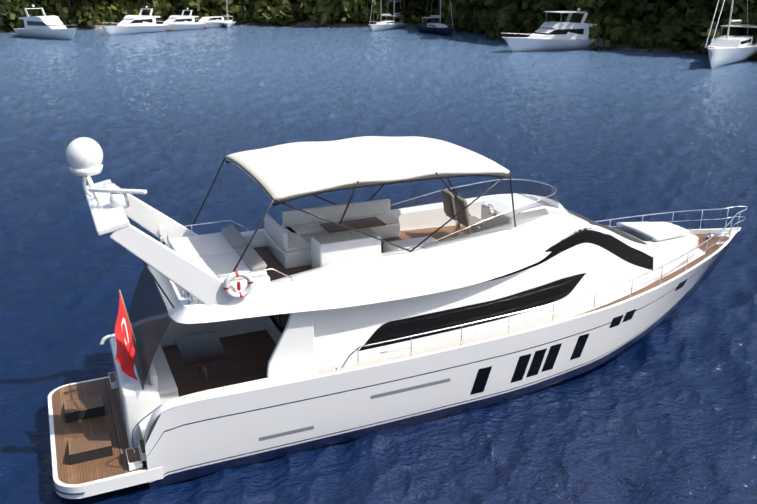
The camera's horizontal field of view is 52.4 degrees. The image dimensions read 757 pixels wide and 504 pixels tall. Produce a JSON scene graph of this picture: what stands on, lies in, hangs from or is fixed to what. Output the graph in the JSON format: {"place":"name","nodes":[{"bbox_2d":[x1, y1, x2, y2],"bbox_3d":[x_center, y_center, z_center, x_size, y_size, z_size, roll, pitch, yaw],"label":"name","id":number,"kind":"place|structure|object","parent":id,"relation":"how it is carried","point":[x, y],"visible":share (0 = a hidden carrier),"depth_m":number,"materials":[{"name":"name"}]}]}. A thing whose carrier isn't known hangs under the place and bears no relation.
{"place":"outdoors","nodes":[
{"label":"outdoors","id":0,"kind":"place"},
{"bbox_2d":[48,376,163,498],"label":"swim platform","id":1,"kind":"structure","parent":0,"point":[113,483],"depth_m":16.72,"materials":[{"name":"plastic"}]},
{"bbox_2d":[125,437,148,470],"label":"stern stairs","id":2,"kind":"structure","parent":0,"point":[141,463],"depth_m":16.90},
{"bbox_2d":[126,438,148,462],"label":"stair treads","id":3,"kind":"object","parent":2,"relation":"on","point":[133,456],"visible":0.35,"depth_m":17.11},
{"bbox_2d":[147,362,158,386],"bbox_3d":[-5.654,2.571,18.669,0.170,0.500,2.900,-8,21,-22],"label":"yacht transom seat back","id":4,"kind":"object","parent":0,"point":[152,377],"visible":0.27,"depth_m":17.43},
{"bbox_2d":[152,344,177,395],"bbox_3d":[-5.460,2.787,18.837,0.583,0.140,2.900,-8,21,-22],"label":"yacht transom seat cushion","id":5,"kind":"object","parent":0,"point":[167,384],"visible":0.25,"depth_m":18.28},
{"bbox_2d":[162,330,275,396],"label":"cockpit deck floor","id":6,"kind":"structure","parent":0,"point":[250,354],"depth_m":19.93,"materials":[{"name":"wood"}]},
{"bbox_2d":[265,315,282,344],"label":"yacht cockpit wall","id":7,"kind":"structure","parent":0,"point":[274,332],"depth_m":21.16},
{"bbox_2d":[0,14,708,54],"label":"shore terrain","id":8,"kind":"structure","parent":0,"point":[410,24],"depth_m":166.46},
{"bbox_2d":[1,0,40,26],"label":"shore bush","id":9,"kind":"object","parent":8,"relation":"on","point":[25,3],"visible":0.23,"depth_m":154.58,"materials":[{"name":"green plant"}]},
{"bbox_2d":[0,0,43,27],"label":"shore bush","id":10,"kind":"object","parent":8,"relation":"on","point":[9,13],"visible":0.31,"depth_m":151.18,"materials":[{"name":"green plant"}]},
{"bbox_2d":[17,0,68,24],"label":"shore bush","id":11,"kind":"object","parent":8,"relation":"on","point":[63,12],"visible":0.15,"depth_m":157.00,"materials":[{"name":"green plant"}]},
{"bbox_2d":[65,6,99,27],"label":"shore bush","id":12,"kind":"object","parent":8,"relation":"on","point":[79,20],"visible":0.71,"depth_m":160.98,"materials":[{"name":"green plant"}]},
{"bbox_2d":[73,0,104,17],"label":"shore bush","id":13,"kind":"object","parent":8,"relation":"on","point":[86,3],"visible":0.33,"depth_m":162.62,"materials":[{"name":"green plant"}]},
{"bbox_2d":[90,11,115,25],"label":"shore bush","id":14,"kind":"object","parent":8,"relation":"on","point":[110,18],"visible":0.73,"depth_m":164.37,"materials":[{"name":"green plant"}]},
{"bbox_2d":[107,0,141,20],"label":"shore bush","id":15,"kind":"object","parent":8,"relation":"on","point":[127,11],"visible":0.54,"depth_m":166.11,"materials":[{"name":"green plant"}]},
{"bbox_2d":[130,0,175,18],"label":"shore bush","id":16,"kind":"object","parent":8,"relation":"on","point":[150,7],"visible":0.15,"depth_m":167.50,"materials":[{"name":"green plant"}]},
{"bbox_2d":[139,0,185,23],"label":"shore bush","id":17,"kind":"object","parent":8,"relation":"on","point":[162,10],"visible":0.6,"depth_m":166.90,"materials":[{"name":"green plant"}]},
{"bbox_2d":[173,0,208,21],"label":"shore bush","id":18,"kind":"object","parent":8,"relation":"on","point":[205,10],"visible":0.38,"depth_m":168.88,"materials":[{"name":"green plant"}]},
{"bbox_2d":[217,0,275,23],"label":"shore bush","id":19,"kind":"object","parent":8,"relation":"on","point":[268,17],"visible":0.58,"depth_m":172.56,"materials":[{"name":"green plant"}]},
{"bbox_2d":[248,0,271,22],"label":"shore bush","id":20,"kind":"object","parent":8,"relation":"on","point":[255,14],"visible":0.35,"depth_m":173.35,"materials":[{"name":"green plant"}]},
{"bbox_2d":[274,0,300,24],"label":"shore bush","id":21,"kind":"object","parent":8,"relation":"on","point":[284,6],"visible":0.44,"depth_m":170.41,"materials":[{"name":"green plant"}]},
{"bbox_2d":[300,0,344,24],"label":"shore bush","id":22,"kind":"object","parent":8,"relation":"on","point":[321,9],"visible":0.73,"depth_m":166.91,"materials":[{"name":"green plant"}]},
{"bbox_2d":[330,0,357,23],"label":"shore bush","id":23,"kind":"object","parent":8,"relation":"on","point":[347,6],"visible":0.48,"depth_m":166.96,"materials":[{"name":"green plant"}]},
{"bbox_2d":[361,0,392,23],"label":"shore bush","id":24,"kind":"object","parent":8,"relation":"on","point":[378,9],"visible":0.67,"depth_m":166.84,"materials":[{"name":"green plant"}]},
{"bbox_2d":[406,3,437,23],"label":"shore bush","id":25,"kind":"object","parent":8,"relation":"on","point":[422,10],"visible":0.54,"depth_m":168.61,"materials":[{"name":"green plant"}]},
{"bbox_2d":[398,0,447,18],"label":"tree","id":26,"kind":"object","parent":8,"relation":"on","point":[418,4],"visible":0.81,"depth_m":166.80,"materials":[{"name":"green plant"}]},
{"bbox_2d":[437,0,466,29],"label":"shore bush","id":27,"kind":"object","parent":8,"relation":"on","point":[456,24],"visible":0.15,"depth_m":157.86,"materials":[{"name":"green plant"}]},
{"bbox_2d":[446,2,488,32],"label":"shore bush","id":28,"kind":"object","parent":8,"relation":"on","point":[459,16],"visible":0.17,"depth_m":152.30,"materials":[{"name":"green plant"}]},
{"bbox_2d":[479,9,500,38],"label":"shore bush","id":29,"kind":"object","parent":8,"relation":"on","point":[487,19],"visible":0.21,"depth_m":138.84,"materials":[{"name":"green plant"}]},
{"bbox_2d":[495,1,567,37],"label":"shore bush","id":30,"kind":"object","parent":8,"relation":"on","point":[507,16],"visible":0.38,"depth_m":132.10,"materials":[{"name":"green plant"}]},
{"bbox_2d":[512,0,566,32],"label":"shore bush","id":31,"kind":"object","parent":8,"relation":"on","point":[519,23],"visible":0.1,"depth_m":133.02,"materials":[{"name":"green plant"}]},
{"bbox_2d":[521,0,562,14],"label":"tree","id":32,"kind":"object","parent":8,"relation":"on","point":[534,5],"visible":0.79,"depth_m":126.95,"materials":[{"name":"green plant"}]},
{"bbox_2d":[523,6,580,32],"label":"shore bush","id":33,"kind":"object","parent":8,"relation":"on","point":[540,15],"visible":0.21,"depth_m":127.93,"materials":[{"name":"green plant"}]},
{"bbox_2d":[522,0,607,21],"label":"tree","id":34,"kind":"object","parent":8,"relation":"on","point":[591,8],"visible":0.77,"depth_m":119.30,"materials":[{"name":"green plant"}]},
{"bbox_2d":[565,3,631,49],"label":"shore bush","id":35,"kind":"object","parent":8,"relation":"on","point":[621,11],"visible":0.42,"depth_m":117.96,"materials":[{"name":"green plant"}]},
{"bbox_2d":[586,13,626,46],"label":"shore bush","id":36,"kind":"object","parent":8,"relation":"on","point":[617,28],"visible":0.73,"depth_m":117.45,"materials":[{"name":"green plant"}]},
{"bbox_2d":[621,14,662,46],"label":"shore bush","id":37,"kind":"object","parent":8,"relation":"on","point":[631,30],"visible":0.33,"depth_m":116.82,"materials":[{"name":"green plant"}]},
{"bbox_2d":[617,0,678,25],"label":"tree","id":38,"kind":"object","parent":8,"relation":"on","point":[640,6],"visible":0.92,"depth_m":115.71,"materials":[{"name":"green plant"}]},
{"bbox_2d":[635,23,672,50],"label":"shore bush","id":39,"kind":"object","parent":8,"relation":"on","point":[651,40],"visible":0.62,"depth_m":114.88,"materials":[{"name":"green plant"}]},
{"bbox_2d":[643,5,686,43],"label":"shore bush","id":40,"kind":"object","parent":8,"relation":"on","point":[647,26],"visible":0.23,"depth_m":115.36,"materials":[{"name":"green plant"}]},
{"bbox_2d":[661,25,693,50],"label":"shore bush","id":41,"kind":"object","parent":8,"relation":"on","point":[675,41],"visible":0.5,"depth_m":111.84,"materials":[{"name":"green plant"}]},
{"bbox_2d":[659,12,736,45],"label":"shore bush","id":42,"kind":"object","parent":8,"relation":"on","point":[667,29],"visible":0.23,"depth_m":112.11,"materials":[{"name":"green plant"}]},
{"bbox_2d":[686,12,716,50],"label":"shore bush","id":43,"kind":"object","parent":8,"relation":"on","point":[698,37],"visible":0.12,"depth_m":109.75,"materials":[{"name":"green plant"}]},
{"bbox_2d":[678,0,725,12],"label":"tree","id":44,"kind":"object","parent":8,"relation":"on","point":[710,5],"visible":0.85,"depth_m":110.29,"materials":[{"name":"green plant"}]},
{"bbox_2d":[683,6,729,23],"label":"shore bush","id":45,"kind":"object","parent":8,"relation":"on","point":[693,11],"visible":0.08,"depth_m":111.99,"materials":[{"name":"green plant"}]},
{"bbox_2d":[686,16,756,59],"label":"shore bush","id":46,"kind":"object","parent":8,"relation":"on","point":[731,32],"visible":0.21,"depth_m":103.86,"materials":[{"name":"green plant"}]},
{"bbox_2d":[688,19,756,51],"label":"shore bush","id":47,"kind":"object","parent":8,"relation":"on","point":[698,30],"visible":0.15,"depth_m":109.43,"materials":[{"name":"green plant"}]},
{"bbox_2d":[709,16,748,40],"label":"shore bush","id":48,"kind":"object","parent":8,"relation":"on","point":[726,21],"visible":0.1,"depth_m":105.90,"materials":[{"name":"green plant"}]},
{"bbox_2d":[716,0,756,15],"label":"tree","id":49,"kind":"object","parent":8,"relation":"on","point":[742,8],"visible":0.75,"depth_m":105.19,"materials":[{"name":"green plant"}]},
{"bbox_2d":[731,12,756,35],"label":"shore bush","id":50,"kind":"object","parent":8,"relation":"on","point":[743,17],"visible":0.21,"depth_m":105.14,"materials":[{"name":"green plant"}]},
{"bbox_2d":[0,25,756,503],"bbox_3d":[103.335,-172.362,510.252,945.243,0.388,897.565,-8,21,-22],"label":"sea water","id":51,"kind":"structure","parent":0,"point":[660,413],"depth_m":40.31,"materials":[{"name":"liquid"}]},
{"bbox_2d":[11,5,76,39],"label":"moored motor yacht","id":52,"kind":"object","parent":51,"relation":"on","point":[49,27],"visible":0.94,"depth_m":137.13,"materials":[{"name":"white"}]},
{"bbox_2d":[102,6,173,35],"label":"moored motor yacht","id":53,"kind":"object","parent":51,"relation":"on","point":[134,24],"visible":0.94,"depth_m":149.18,"materials":[{"name":"white"}]},
{"bbox_2d":[156,8,209,30],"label":"moored motor yacht","id":54,"kind":"object","parent":51,"relation":"on","point":[179,22],"visible":0.79,"depth_m":158.20,"materials":[{"name":"white"}]},
{"bbox_2d":[195,16,224,27],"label":"moored motor yacht","id":55,"kind":"object","parent":51,"relation":"on","point":[214,21],"visible":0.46,"depth_m":165.45,"materials":[{"name":"white"}]},
{"bbox_2d":[369,1,406,30],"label":"sailboat","id":56,"kind":"object","parent":51,"relation":"on","point":[383,25],"visible":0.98,"depth_m":159.51,"materials":[{"name":"white"}]},
{"bbox_2d":[415,0,453,35],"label":"sailboat","id":57,"kind":"object","parent":51,"relation":"on","point":[438,28],"visible":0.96,"depth_m":148.40,"materials":[{"name":"blue"}]},
{"bbox_2d":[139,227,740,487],"bbox_3d":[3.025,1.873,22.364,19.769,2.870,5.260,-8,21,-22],"label":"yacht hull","id":58,"kind":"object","parent":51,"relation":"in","point":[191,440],"visible":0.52,"depth_m":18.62,"materials":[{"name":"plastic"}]},
{"bbox_2d":[259,378,449,440],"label":"yacht hull slots","id":59,"kind":"object","parent":58,"relation":"attached to","point":[372,397],"visible":0.48,"depth_m":18.59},
{"bbox_2d":[320,227,740,376],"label":"side deck","id":60,"kind":"structure","parent":58,"relation":"on","point":[715,230],"depth_m":20.99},
{"bbox_2d":[269,213,698,374],"bbox_3d":[3.873,0.119,22.130,13.674,2.709,4.200,-8,21,-22],"label":"superstructure","id":61,"kind":"object","parent":60,"relation":"on","point":[341,335],"visible":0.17,"depth_m":20.06,"materials":[{"name":"plastic"}]},
{"bbox_2d":[359,273,585,350],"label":"side window","id":62,"kind":"structure","parent":61,"relation":"in","point":[552,292],"depth_m":19.65,"materials":[{"name":"black glass"}]},
{"bbox_2d":[485,228,652,281],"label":"side window","id":63,"kind":"structure","parent":61,"relation":"in","point":[621,249],"depth_m":21.18,"materials":[{"name":"glass"}]},
{"bbox_2d":[566,209,647,244],"bbox_3d":[6.397,-0.901,22.869,2.491,1.156,2.752,-8,21,-22],"label":"yacht windscreen cover","id":64,"kind":"object","parent":61,"relation":"on","point":[623,234],"visible":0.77,"depth_m":22.33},
{"bbox_2d":[553,233,728,322],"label":"deck","id":65,"kind":"structure","parent":60,"relation":"on","point":[710,243],"depth_m":23.49,"materials":[{"name":"wood"}]},
{"bbox_2d":[470,279,687,394],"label":"hull windows","id":66,"kind":"structure","parent":58,"relation":"in","point":[481,379],"depth_m":20.42,"materials":[{"name":"glass"}]},
{"bbox_2d":[502,8,614,51],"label":"moored motor yacht","id":67,"kind":"object","parent":51,"relation":"on","point":[555,35],"visible":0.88,"depth_m":115.26,"materials":[{"name":"white"}]},
{"bbox_2d":[653,228,739,328],"bbox_3d":[3.025,2.249,22.500,19.769,3.670,4.720,-8,21,-22],"label":"hull","id":68,"kind":"object","parent":51,"relation":"on","point":[706,275],"visible":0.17,"depth_m":25.43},
{"bbox_2d":[52,378,146,483],"bbox_3d":[-6.841,4.173,18.574,1.834,0.001,4.580,-8,21,-22],"label":"swim platform decking","id":69,"kind":"object","parent":68,"relation":"on","point":[91,470],"visible":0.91,"depth_m":18.30,"materials":[{"name":"wood"}]},
{"bbox_2d":[64,395,104,422],"bbox_3d":[-7.358,3.809,19.188,0.901,0.260,1.000,-8,21,-22],"label":"box","id":70,"kind":"object","parent":69,"relation":"on","point":[84,408],"visible":1,"depth_m":18.88,"materials":[{"name":"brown wood"}]},
{"bbox_2d":[68,432,112,464],"bbox_3d":[-6.613,4.383,17.595,0.901,0.260,1.000,-8,21,-22],"label":"box","id":71,"kind":"object","parent":69,"relation":"on","point":[90,448],"visible":1,"depth_m":17.30,"materials":[{"name":"brown wood"}]},
{"bbox_2d":[109,337,160,447],"bbox_3d":[-5.945,3.349,18.813,0.795,1.550,3.100,-8,21,-22],"label":"stern transom","id":72,"kind":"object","parent":68,"relation":"on","point":[137,403],"depth_m":17.43,"materials":[{"name":"plastic"}]},
{"bbox_2d":[115,295,137,379],"bbox_3d":[-5.778,1.937,17.360,0.480,1.959,0.661,-8,21,-22],"label":"flag","id":73,"kind":"object","parent":72,"relation":"on","point":[125,357],"visible":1,"depth_m":17.40,"materials":[{"name":"red fabric"}]},
{"bbox_2d":[128,265,170,389],"bbox_3d":[-5.566,1.740,18.352,0.721,1.740,3.900,-8,21,-22],"label":"yacht cockpit sunshade","id":74,"kind":"object","parent":72,"relation":"on","point":[149,318],"visible":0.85,"depth_m":18.02,"materials":[{"name":"grey"}]},
{"bbox_2d":[139,312,319,443],"bbox_3d":[-4.202,2.759,19.300,3.975,0.920,5.191,-8,21,-22],"label":"bulwark","id":75,"kind":"object","parent":68,"relation":"on","point":[221,329],"visible":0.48,"depth_m":17.71,"materials":[{"name":"plastic"}]},
{"bbox_2d":[174,331,230,368],"bbox_3d":[-4.413,2.424,19.197,1.060,0.050,1.700,-8,21,-22],"label":"table","id":76,"kind":"object","parent":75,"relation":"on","point":[202,349],"visible":1,"depth_m":19.12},
{"bbox_2d":[266,311,314,376],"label":"support pillar","id":77,"kind":"structure","parent":68,"relation":"attached to","point":[293,351],"depth_m":17.70,"materials":[{"name":"white"}]},
{"bbox_2d":[148,193,570,323],"bbox_3d":[0.115,-0.182,20.262,11.627,1.260,4.612,-8,21,-22],"label":"flybridge","id":78,"kind":"object","parent":68,"relation":"on","point":[460,261],"visible":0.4,"depth_m":18.55,"materials":[{"name":"plastic"}]},
{"bbox_2d":[85,179,237,304],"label":"radar arch","id":79,"kind":"structure","parent":78,"relation":"on","point":[202,285],"depth_m":16.32,"materials":[{"name":"plastic"}]},
{"bbox_2d":[65,137,102,175],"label":"radar dome","id":80,"kind":"structure","parent":79,"relation":"attached to","point":[84,156],"depth_m":16.75,"materials":[{"name":"plastic"}]},
{"bbox_2d":[82,176,101,204],"bbox_3d":[-6.444,-1.475,17.248,0.363,0.704,1.180,-8,21,-22],"label":"mast bracket","id":81,"kind":"object","parent":79,"relation":"attached to","point":[95,196],"visible":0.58,"depth_m":17.09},
{"bbox_2d":[110,193,129,208],"bbox_3d":[-5.606,-1.118,16.608,0.424,0.300,0.400,-8,21,-22],"label":"radar pedestal","id":82,"kind":"object","parent":79,"relation":"on","point":[117,200],"visible":0.73,"depth_m":16.47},
{"bbox_2d":[89,187,146,193],"bbox_3d":[-5.606,-1.316,16.537,1.304,0.090,0.158,4,20,11],"label":"radar antenna","id":83,"kind":"object","parent":82,"relation":"on","point":[117,190],"visible":1,"depth_m":16.48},
{"bbox_2d":[223,271,252,297],"bbox_3d":[-3.033,0.707,16.646,0.668,0.630,0.155,-8,21,-22],"label":"lifebuoy","id":84,"kind":"object","parent":79,"relation":"attached to","point":[228,291],"visible":1,"depth_m":16.58,"materials":[{"name":"white"}]},
{"bbox_2d":[168,232,236,257],"bbox_3d":[-4.266,-0.151,19.174,1.696,0.140,1.580,-8,21,-22],"label":"sun lounger","id":85,"kind":"object","parent":78,"relation":"on","point":[202,245],"visible":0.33,"depth_m":19.00,"materials":[{"name":"white fabric"}]},
{"bbox_2d":[221,225,247,248],"bbox_3d":[-3.636,-0.367,19.392,0.372,0.168,1.500,-28,28,-14],"label":"cushion","id":86,"kind":"object","parent":85,"relation":"on","point":[234,237],"visible":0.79,"depth_m":19.22,"materials":[{"name":"grey"}]},
{"bbox_2d":[167,244,269,299],"bbox_3d":[-3.936,0.357,18.560,1.802,0.400,3.300,-8,21,-22],"label":"flybridge sunpad base","id":87,"kind":"object","parent":78,"relation":"on","point":[258,280],"visible":0.19,"depth_m":17.29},
{"bbox_2d":[159,220,292,303],"bbox_3d":[-3.796,0.127,18.542,2.370,0.585,3.942,-8,21,-22],"label":"handrail","id":88,"kind":"object","parent":78,"relation":"on","point":[160,237],"visible":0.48,"depth_m":18.79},
{"bbox_2d":[187,252,266,280],"bbox_3d":[-3.605,0.358,17.762,1.696,0.140,1.580,-8,21,-22],"label":"sun lounger","id":89,"kind":"object","parent":78,"relation":"on","point":[220,264],"visible":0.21,"depth_m":17.75,"materials":[{"name":"white fabric"}]},
{"bbox_2d":[237,244,266,270],"bbox_3d":[-2.975,0.141,17.980,0.372,0.168,1.500,-28,28,-14],"label":"cushion","id":90,"kind":"object","parent":89,"relation":"on","point":[253,260],"visible":0.85,"depth_m":17.73,"materials":[{"name":"grey"}]},
{"bbox_2d":[265,233,310,268],"bbox_3d":[-2.314,-0.088,19.797,0.742,0.400,1.800,-8,21,-22],"label":"sofa base","id":91,"kind":"object","parent":78,"relation":"on","point":[291,259],"visible":0.5,"depth_m":19.07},
{"bbox_2d":[264,214,288,248],"bbox_3d":[-2.605,-0.534,19.500,0.148,0.420,1.750,-8,21,-22],"label":"seat backrest","id":92,"kind":"object","parent":91,"relation":"on","point":[275,230],"visible":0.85,"depth_m":19.24,"materials":[{"name":"white"}]},
{"bbox_2d":[266,226,310,252],"bbox_3d":[-2.314,-0.333,19.709,0.689,0.130,1.750,-8,21,-22],"label":"seat cushion","id":93,"kind":"object","parent":91,"relation":"on","point":[297,241],"visible":0.48,"depth_m":19.25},
{"bbox_2d":[311,236,380,268],"bbox_3d":[-0.784,0.052,18.671,1.590,0.900,0.700,-8,21,-22],"label":"cabinet","id":94,"kind":"object","parent":78,"relation":"on","point":[328,254],"visible":0.46,"depth_m":18.27,"materials":[{"name":"white"}]},
{"bbox_2d":[313,228,378,243],"bbox_3d":[-0.784,-0.386,18.513,1.484,0.030,0.600,-8,21,-22],"label":"yacht fly wet bar top","id":95,"kind":"object","parent":94,"relation":"on","point":[336,237],"visible":1,"depth_m":18.43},
{"bbox_2d":[301,223,399,244],"bbox_3d":[-0.984,-0.491,20.914,3.180,0.400,0.700,-8,21,-22],"label":"settee base","id":96,"kind":"object","parent":78,"relation":"on","point":[388,231],"visible":0.31,"depth_m":21.03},
{"bbox_2d":[282,199,389,226],"bbox_3d":[-1.113,-1.079,21.013,3.127,0.420,0.140,-8,21,-22],"label":"sofa backrest","id":97,"kind":"object","parent":96,"relation":"on","point":[336,212],"visible":0.98,"depth_m":20.93,"materials":[{"name":"white"}]},
{"bbox_2d":[290,214,398,235],"bbox_3d":[-0.976,-0.729,20.808,3.127,0.130,0.650,-8,21,-22],"label":"settee cushion","id":98,"kind":"object","parent":96,"relation":"on","point":[317,228],"visible":0.44,"depth_m":20.56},
{"bbox_2d":[320,217,385,232],"bbox_3d":[-0.661,-0.713,20.056,1.590,0.050,0.700,-8,21,-22],"label":"table top","id":99,"kind":"object","parent":78,"relation":"on","point":[362,223],"visible":1,"depth_m":19.99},
{"bbox_2d":[190,157,515,271],"bbox_3d":[-0.661,-1.312,19.492,7.937,2.488,4.442,-8,21,-22],"label":"bimini frame","id":100,"kind":"object","parent":78,"relation":"on","point":[315,215],"visible":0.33,"depth_m":18.30,"materials":[{"name":"metal"}]},
{"bbox_2d":[225,136,509,202],"bbox_3d":[-0.419,-2.330,19.238,5.883,0.438,4.400,-8,21,-22],"label":"yacht bimini canvas","id":101,"kind":"object","parent":100,"relation":"on","point":[284,171],"visible":0.98,"depth_m":18.30,"materials":[{"name":"fabric"}]},
{"bbox_2d":[225,160,509,205],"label":"yacht bimini rolls","id":102,"kind":"object","parent":101,"relation":"attached to","point":[385,183],"visible":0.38,"depth_m":17.27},
{"bbox_2d":[253,225,480,280],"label":"flybridge deck floor","id":103,"kind":"structure","parent":78,"relation":"on","point":[266,255],"depth_m":20.92,"materials":[{"name":"wood"}]},
{"bbox_2d":[441,189,455,216],"bbox_3d":[1.921,-1.325,20.928,0.155,0.703,0.550,-18,25,-18],"label":"helm seat","id":104,"kind":"object","parent":78,"relation":"on","point":[448,202],"visible":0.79,"depth_m":20.79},
{"bbox_2d":[454,196,469,224],"bbox_3d":[2.203,-1.108,20.325,0.155,0.703,0.550,-18,25,-18],"label":"helm seat","id":105,"kind":"object","parent":78,"relation":"on","point":[463,216],"visible":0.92,"depth_m":20.20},
{"bbox_2d":[390,179,556,246],"bbox_3d":[2.621,-1.266,21.045,4.865,0.698,3.221,-8,21,-22],"label":"windscreen rail","id":106,"kind":"object","parent":78,"relation":"on","point":[488,218],"visible":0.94,"depth_m":21.23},
{"bbox_2d":[403,180,558,244],"bbox_3d":[2.674,-1.254,21.074,4.974,0.712,3.433,-8,21,-22],"label":"windscreen","id":107,"kind":"object","parent":78,"relation":"on","point":[555,194],"visible":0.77,"depth_m":21.75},
{"bbox_2d":[480,193,564,230],"bbox_3d":[3.986,-0.959,21.330,1.802,1.000,1.500,-8,21,-22],"label":"helm console","id":108,"kind":"object","parent":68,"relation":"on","point":[501,204],"visible":0.33,"depth_m":20.89,"materials":[{"name":"plastic"}]},
{"bbox_2d":[338,206,747,371],"bbox_3d":[5.132,0.252,22.767,15.505,1.507,5.178,-8,21,-22],"label":"bulwark","id":109,"kind":"object","parent":68,"relation":"on","point":[356,349],"visible":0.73,"depth_m":20.41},
{"bbox_2d":[617,221,689,240],"bbox_3d":[8.728,-0.720,24.100,1.705,0.223,1.759,-8,21,-22],"label":"bow sunpad","id":110,"kind":"object","parent":68,"relation":"on","point":[656,230],"visible":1,"depth_m":23.91,"materials":[{"name":"white"}]},
{"bbox_2d":[704,0,756,67],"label":"sailing yacht","id":111,"kind":"object","parent":51,"relation":"on","point":[726,49],"visible":0.98,"depth_m":96.64,"materials":[{"name":"white"}]},
{"bbox_2d":[383,236,437,252],"bbox_3d":[0.865,-0.006,19.422,1.378,0.500,0.700,-8,21,-22],"label":"yacht flybridge seat","id":112,"kind":"object","parent":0,"point":[407,243],"visible":0.25,"depth_m":19.33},
{"bbox_2d":[357,208,745,367],"bbox_3d":[5.351,0.251,22.869,15.018,1.460,5.161,-8,21,-22],"label":"guard rail","id":113,"kind":"object","parent":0,"point":[508,324],"visible":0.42,"depth_m":20.70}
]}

